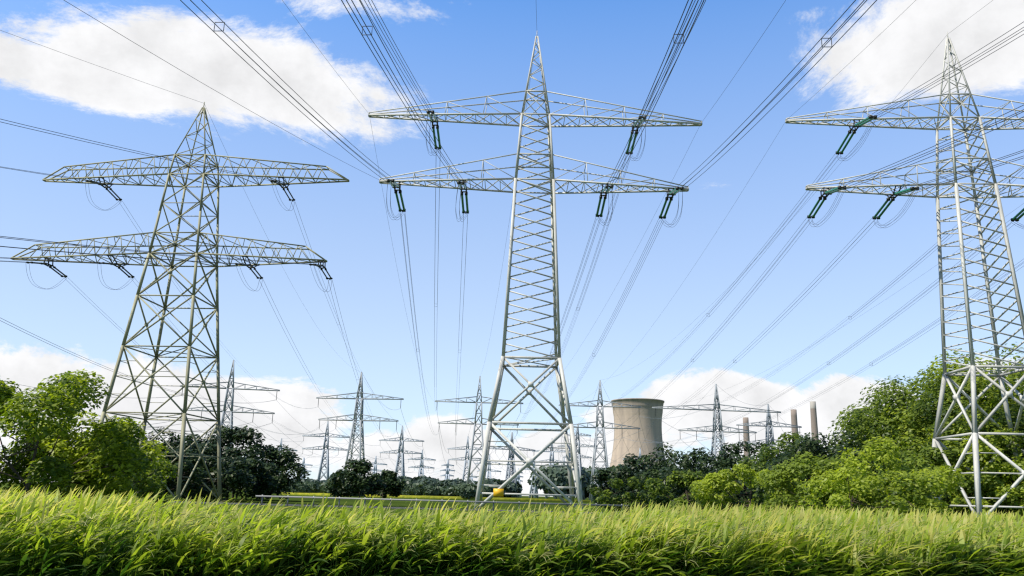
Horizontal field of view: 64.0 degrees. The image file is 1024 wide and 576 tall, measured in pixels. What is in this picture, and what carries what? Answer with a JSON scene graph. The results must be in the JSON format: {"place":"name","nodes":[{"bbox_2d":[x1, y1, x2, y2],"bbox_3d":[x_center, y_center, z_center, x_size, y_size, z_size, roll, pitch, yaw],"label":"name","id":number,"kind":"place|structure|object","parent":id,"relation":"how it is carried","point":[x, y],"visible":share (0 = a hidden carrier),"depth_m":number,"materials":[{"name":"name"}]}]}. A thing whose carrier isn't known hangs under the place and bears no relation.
{"place":"outdoors","nodes":[
{"label":"outdoors","id":0,"kind":"place"},
{"bbox_2d":[0,483,766,527],"bbox_3d":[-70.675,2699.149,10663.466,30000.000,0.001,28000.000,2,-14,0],"label":"meadow","id":1,"kind":"structure","parent":0,"point":[350,502],"depth_m":144.34,"materials":[{"name":"green plant"}]},
{"bbox_2d":[0,369,149,499],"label":"tree","id":2,"kind":"object","parent":1,"relation":"on","point":[65,395],"depth_m":38.85,"materials":[{"name":"green plant"}]},
{"bbox_2d":[15,411,169,503],"bbox_3d":[-22.424,9.451,43.438,8.088,5.756,7.866,2,-14,0],"label":"tree","id":3,"kind":"object","parent":1,"relation":"on","point":[83,465],"depth_m":41.69,"materials":[{"name":"green plant"}]},
{"bbox_2d":[69,459,178,505],"bbox_3d":[-21.927,11.243,46.219,5.662,3.671,5.595,2,-14,0],"label":"bush","id":4,"kind":"object","parent":1,"relation":"on","point":[148,485],"depth_m":47.00,"materials":[{"name":"green plant"}]},
{"bbox_2d":[112,434,187,492],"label":"dark tree","id":5,"kind":"object","parent":1,"relation":"on","point":[152,448],"visible":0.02,"depth_m":105.10,"materials":[{"name":"green plant"}]},
{"bbox_2d":[121,427,225,496],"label":"dark tree","id":6,"kind":"object","parent":1,"relation":"on","point":[210,451],"visible":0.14,"depth_m":112.66,"materials":[{"name":"green plant"}]},
{"bbox_2d":[11,102,348,501],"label":"pylon","id":7,"kind":"object","parent":1,"relation":"on","point":[157,356],"visible":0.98,"depth_m":98.61,"materials":[{"name":"metal"}]},
{"bbox_2d":[141,449,252,500],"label":"dark tree","id":8,"kind":"object","parent":1,"relation":"on","point":[235,477],"depth_m":100.05,"materials":[{"name":"green plant"}]},
{"bbox_2d":[166,434,234,491],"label":"dark tree","id":9,"kind":"object","parent":1,"relation":"on","point":[195,435],"visible":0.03,"depth_m":136.03,"materials":[{"name":"green plant"}]},
{"bbox_2d":[182,446,281,501],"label":"dark tree","id":10,"kind":"object","parent":1,"relation":"on","point":[267,476],"depth_m":109.90,"materials":[{"name":"green plant"}]},
{"bbox_2d":[192,425,295,499],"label":"dark tree","id":11,"kind":"object","parent":1,"relation":"on","point":[235,435],"depth_m":129.19,"materials":[{"name":"green plant"}]},
{"bbox_2d":[233,443,310,500],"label":"dark tree","id":12,"kind":"object","parent":1,"relation":"on","point":[293,467],"depth_m":126.75,"materials":[{"name":"green plant"}]},
{"bbox_2d":[324,472,365,497],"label":"tree","id":13,"kind":"object","parent":1,"relation":"on","point":[335,493],"depth_m":207.76,"materials":[{"name":"green plant"}]},
{"bbox_2d":[327,458,385,497],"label":"tree","id":14,"kind":"object","parent":1,"relation":"on","point":[361,467],"depth_m":199.22,"materials":[{"name":"green plant"}]},
{"bbox_2d":[145,503,616,518],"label":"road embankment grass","id":15,"kind":"structure","parent":1,"relation":"on","point":[288,509],"depth_m":62.07,"materials":[{"name":"green plant"}]},
{"bbox_2d":[273,481,497,498],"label":"tree line","id":16,"kind":"object","parent":1,"relation":"on","point":[463,489],"visible":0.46,"depth_m":326.90,"materials":[{"name":"green plant"}]},
{"bbox_2d":[372,469,406,498],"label":"tree","id":17,"kind":"object","parent":1,"relation":"on","point":[394,485],"depth_m":219.92,"materials":[{"name":"green plant"}]},
{"bbox_2d":[290,475,522,497],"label":"tree line","id":18,"kind":"object","parent":1,"relation":"on","point":[510,487],"visible":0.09,"depth_m":393.02,"materials":[{"name":"green plant"}]},
{"bbox_2d":[180,360,801,502],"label":"transmission towers","id":19,"kind":"structure","parent":1,"relation":"on","point":[718,416],"depth_m":354.77,"materials":[{"name":"grey metal"}]},
{"bbox_2d":[181,389,777,473],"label":"distant insulators","id":20,"kind":"object","parent":19,"relation":"on","point":[448,451],"visible":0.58,"depth_m":334.56,"materials":[{"name":"grey"}]},
{"bbox_2d":[187,375,791,480],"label":"distant conductors","id":21,"kind":"object","parent":20,"relation":"on","point":[509,436],"visible":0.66,"depth_m":363.16,"materials":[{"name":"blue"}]},
{"bbox_2d":[0,0,1023,431],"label":"conductors","id":22,"kind":"object","parent":19,"relation":"on","point":[522,132],"visible":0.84,"depth_m":75.22,"materials":[{"name":"grey"}]},
{"bbox_2d":[0,485,1023,575],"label":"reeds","id":23,"kind":"object","parent":1,"relation":"on","point":[72,554],"visible":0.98,"depth_m":10.17,"materials":[{"name":"green plant"}]},
{"bbox_2d":[0,495,1023,574],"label":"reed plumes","id":24,"kind":"object","parent":23,"relation":"on","point":[592,538],"visible":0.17,"depth_m":10.28,"materials":[{"name":"green plant"}]},
{"bbox_2d":[0,485,1023,535],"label":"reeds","id":25,"kind":"object","parent":1,"relation":"on","point":[771,513],"visible":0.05,"depth_m":17.62,"materials":[{"name":"green plant"}]},
{"bbox_2d":[8,492,1022,532],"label":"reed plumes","id":26,"kind":"object","parent":25,"relation":"on","point":[588,517],"visible":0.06,"depth_m":17.65,"materials":[{"name":"green plant"}]},
{"bbox_2d":[368,36,701,510],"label":"pylon","id":27,"kind":"object","parent":1,"relation":"on","point":[571,462],"visible":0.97,"depth_m":92.35,"materials":[{"name":"metal"}]},
{"bbox_2d":[493,489,503,496],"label":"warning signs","id":28,"kind":"object","parent":27,"relation":"attached to","point":[498,492],"visible":1,"depth_m":80.39,"materials":[{"name":"yellow metal"}]},
{"bbox_2d":[587,467,628,503],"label":"tree","id":29,"kind":"object","parent":1,"relation":"on","point":[605,473],"depth_m":184.07,"materials":[{"name":"green plant"}]},
{"bbox_2d":[590,476,673,512],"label":"bush","id":30,"kind":"object","parent":1,"relation":"on","point":[617,483],"depth_m":94.75,"materials":[{"name":"green plant"}]},
{"bbox_2d":[607,453,665,505],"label":"tree","id":31,"kind":"object","parent":1,"relation":"on","point":[626,471],"depth_m":171.48,"materials":[{"name":"green plant"}]},
{"bbox_2d":[527,463,796,500],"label":"tree line","id":32,"kind":"object","parent":1,"relation":"on","point":[557,475],"visible":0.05,"depth_m":436.58,"materials":[{"name":"green plant"}]},
{"bbox_2d":[634,441,703,504],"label":"tree","id":33,"kind":"object","parent":1,"relation":"on","point":[653,474],"depth_m":161.13,"materials":[{"name":"green plant"}]},
{"bbox_2d":[643,469,738,511],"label":"bush","id":34,"kind":"object","parent":1,"relation":"on","point":[686,479],"depth_m":84.31,"materials":[{"name":"green plant"}]},
{"bbox_2d":[657,447,738,504],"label":"tree","id":35,"kind":"object","parent":1,"relation":"on","point":[694,454],"depth_m":150.89,"materials":[{"name":"green plant"}]},
{"bbox_2d":[695,440,770,508],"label":"tree","id":36,"kind":"object","parent":1,"relation":"on","point":[725,461],"depth_m":140.58,"materials":[{"name":"green plant"}]},
{"bbox_2d":[689,463,807,511],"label":"bush","id":37,"kind":"object","parent":1,"relation":"on","point":[711,481],"depth_m":72.86,"materials":[{"name":"green plant"}]},
{"bbox_2d":[733,431,843,507],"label":"tree","id":38,"kind":"object","parent":1,"relation":"on","point":[768,451],"depth_m":118.47,"materials":[{"name":"green plant"}]},
{"bbox_2d":[791,416,797,436],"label":"chimney","id":39,"kind":"object","parent":1,"relation":"on","point":[794,421],"visible":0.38,"depth_m":1103.42,"materials":[{"name":"concrete"}]},
{"bbox_2d":[750,444,867,479],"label":"tree line","id":40,"kind":"object","parent":1,"relation":"on","point":[751,457],"visible":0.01,"depth_m":352.57,"materials":[{"name":"green plant"}]},
{"bbox_2d":[753,451,873,514],"bbox_3d":[24.567,16.210,65.771,9.717,5.998,10.292,2,-14,0],"label":"bush","id":41,"kind":"object","parent":1,"relation":"on","point":[780,475],"depth_m":64.42,"materials":[{"name":"green plant"}]},
{"bbox_2d":[810,408,818,442],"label":"chimney","id":42,"kind":"object","parent":1,"relation":"on","point":[814,424],"visible":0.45,"depth_m":1132.89,"materials":[{"name":"concrete"}]},
{"bbox_2d":[762,430,888,509],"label":"tree","id":43,"kind":"object","parent":1,"relation":"on","point":[811,446],"depth_m":109.86,"materials":[{"name":"green plant"}]},
{"bbox_2d":[798,467,909,516],"bbox_3d":[22.383,14.010,53.964,6.835,4.360,6.013,2,-14,0],"label":"bush","id":44,"kind":"object","parent":1,"relation":"on","point":[854,488],"depth_m":53.93,"materials":[{"name":"green plant"}]},
{"bbox_2d":[847,407,902,446],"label":"tree","id":45,"kind":"object","parent":1,"relation":"on","point":[868,425],"visible":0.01,"depth_m":126.84,"materials":[{"name":"green plant"}]},
{"bbox_2d":[827,393,932,465],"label":"tree","id":46,"kind":"object","parent":1,"relation":"on","point":[837,424],"depth_m":122.34,"materials":[{"name":"green plant"}]},
{"bbox_2d":[810,436,964,516],"bbox_3d":[28.321,14.751,61.804,11.460,7.070,11.321,2,-14,0],"label":"bush","id":47,"kind":"object","parent":1,"relation":"on","point":[889,464],"depth_m":60.76,"materials":[{"name":"green plant"}]},
{"bbox_2d":[861,469,946,517],"bbox_3d":[26.572,14.690,56.268,6.008,4.385,6.636,2,-14,0],"label":"bush","id":48,"kind":"object","parent":1,"relation":"on","point":[918,492],"depth_m":54.98,"materials":[{"name":"green plant"}]},
{"bbox_2d":[785,32,1023,516],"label":"pylon","id":49,"kind":"object","parent":1,"relation":"on","point":[972,368],"visible":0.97,"depth_m":90.21,"materials":[{"name":"metal"}]},
{"bbox_2d":[827,365,1000,509],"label":"tree","id":50,"kind":"object","parent":1,"relation":"on","point":[886,395],"depth_m":115.30,"materials":[{"name":"green plant"}]},
{"bbox_2d":[866,382,1023,473],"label":"tree","id":51,"kind":"object","parent":1,"relation":"on","point":[928,415],"depth_m":105.11,"materials":[{"name":"green plant"}]},
{"bbox_2d":[883,445,1010,516],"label":"bush","id":52,"kind":"object","parent":1,"relation":"on","point":[925,454],"depth_m":86.71,"materials":[{"name":"green plant"}]},
{"bbox_2d":[872,413,1023,513],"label":"bush","id":53,"kind":"object","parent":1,"relation":"on","point":[953,428],"depth_m":90.87,"materials":[{"name":"green plant"}]},
{"bbox_2d":[880,343,1023,468],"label":"tree","id":54,"kind":"object","parent":1,"relation":"on","point":[936,378],"visible":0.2,"depth_m":107.32,"materials":[{"name":"green plant"}]},
{"bbox_2d":[900,364,1019,453],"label":"tree","id":55,"kind":"object","parent":1,"relation":"on","point":[944,394],"depth_m":117.80,"materials":[{"name":"green plant"}]},
{"bbox_2d":[923,364,1023,456],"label":"tree","id":56,"kind":"object","parent":1,"relation":"on","point":[995,395],"visible":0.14,"depth_m":99.48,"materials":[{"name":"green plant"}]},
{"bbox_2d":[939,435,1023,509],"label":"tree","id":57,"kind":"object","parent":1,"relation":"on","point":[1018,457],"depth_m":83.82,"materials":[{"name":"green plant"}]},
{"bbox_2d":[944,404,1023,484],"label":"tree","id":58,"kind":"object","parent":1,"relation":"on","point":[1000,416],"depth_m":90.83,"materials":[{"name":"green plant"}]},
{"bbox_2d":[948,460,1023,520],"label":"bush","id":59,"kind":"object","parent":1,"relation":"on","point":[958,499],"depth_m":82.64,"materials":[{"name":"green plant"}]},
{"bbox_2d":[163,501,628,513],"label":"road asphalt","id":60,"kind":"structure","parent":0,"point":[358,506],"depth_m":66.64,"materials":[{"name":"grey asphalt"}]},
{"bbox_2d":[255,495,628,512],"bbox_3d":[-5.442,16.827,63.739,29.000,0.780,0.185,2,-14,0],"label":"guard rail","id":61,"kind":"object","parent":60,"relation":"on","point":[441,501],"visible":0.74,"depth_m":63.72,"materials":[{"name":"grey metal"}]},
{"bbox_2d":[281,492,590,502],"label":"rapeseed field","id":62,"kind":"structure","parent":0,"point":[483,498],"depth_m":290.52,"materials":[{"name":"yellow plant"}]},
{"bbox_2d":[0,0,1023,496],"label":"sky","id":63,"kind":"structure","parent":0,"point":[609,51],"materials":[{"name":"blue"}]},
{"bbox_2d":[214,22,872,365],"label":"bundle spacers","id":64,"kind":"object","parent":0,"point":[673,38],"visible":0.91,"depth_m":42.14,"materials":[{"name":"grey metal"}]},
{"bbox_2d":[177,121,1023,431],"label":"conductors","id":65,"kind":"object","parent":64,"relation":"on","point":[611,375],"visible":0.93,"depth_m":167.83,"materials":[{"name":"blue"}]},
{"bbox_2d":[610,398,665,466],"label":"cooling tower","id":66,"kind":"structure","parent":0,"point":[623,415],"depth_m":954.77,"materials":[{"name":"concrete"}]},
{"bbox_2d":[743,417,748,422],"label":"chimney top","id":67,"kind":"object","parent":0,"point":[745,419],"visible":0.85,"depth_m":1094.67,"materials":[{"name":"white concrete"}]},
{"bbox_2d":[743,424,750,461],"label":"chimney","id":68,"kind":"object","parent":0,"point":[745,435],"visible":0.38,"depth_m":1089.09,"materials":[{"name":"concrete"}]},
{"bbox_2d":[791,409,796,415],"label":"chimney top","id":69,"kind":"object","parent":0,"point":[793,412],"visible":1,"depth_m":1107.07,"materials":[{"name":"white concrete"}]},
{"bbox_2d":[810,401,815,408],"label":"chimney top","id":70,"kind":"object","parent":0,"point":[812,404],"visible":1,"depth_m":1138.89,"materials":[{"name":"white concrete"}]}
]}

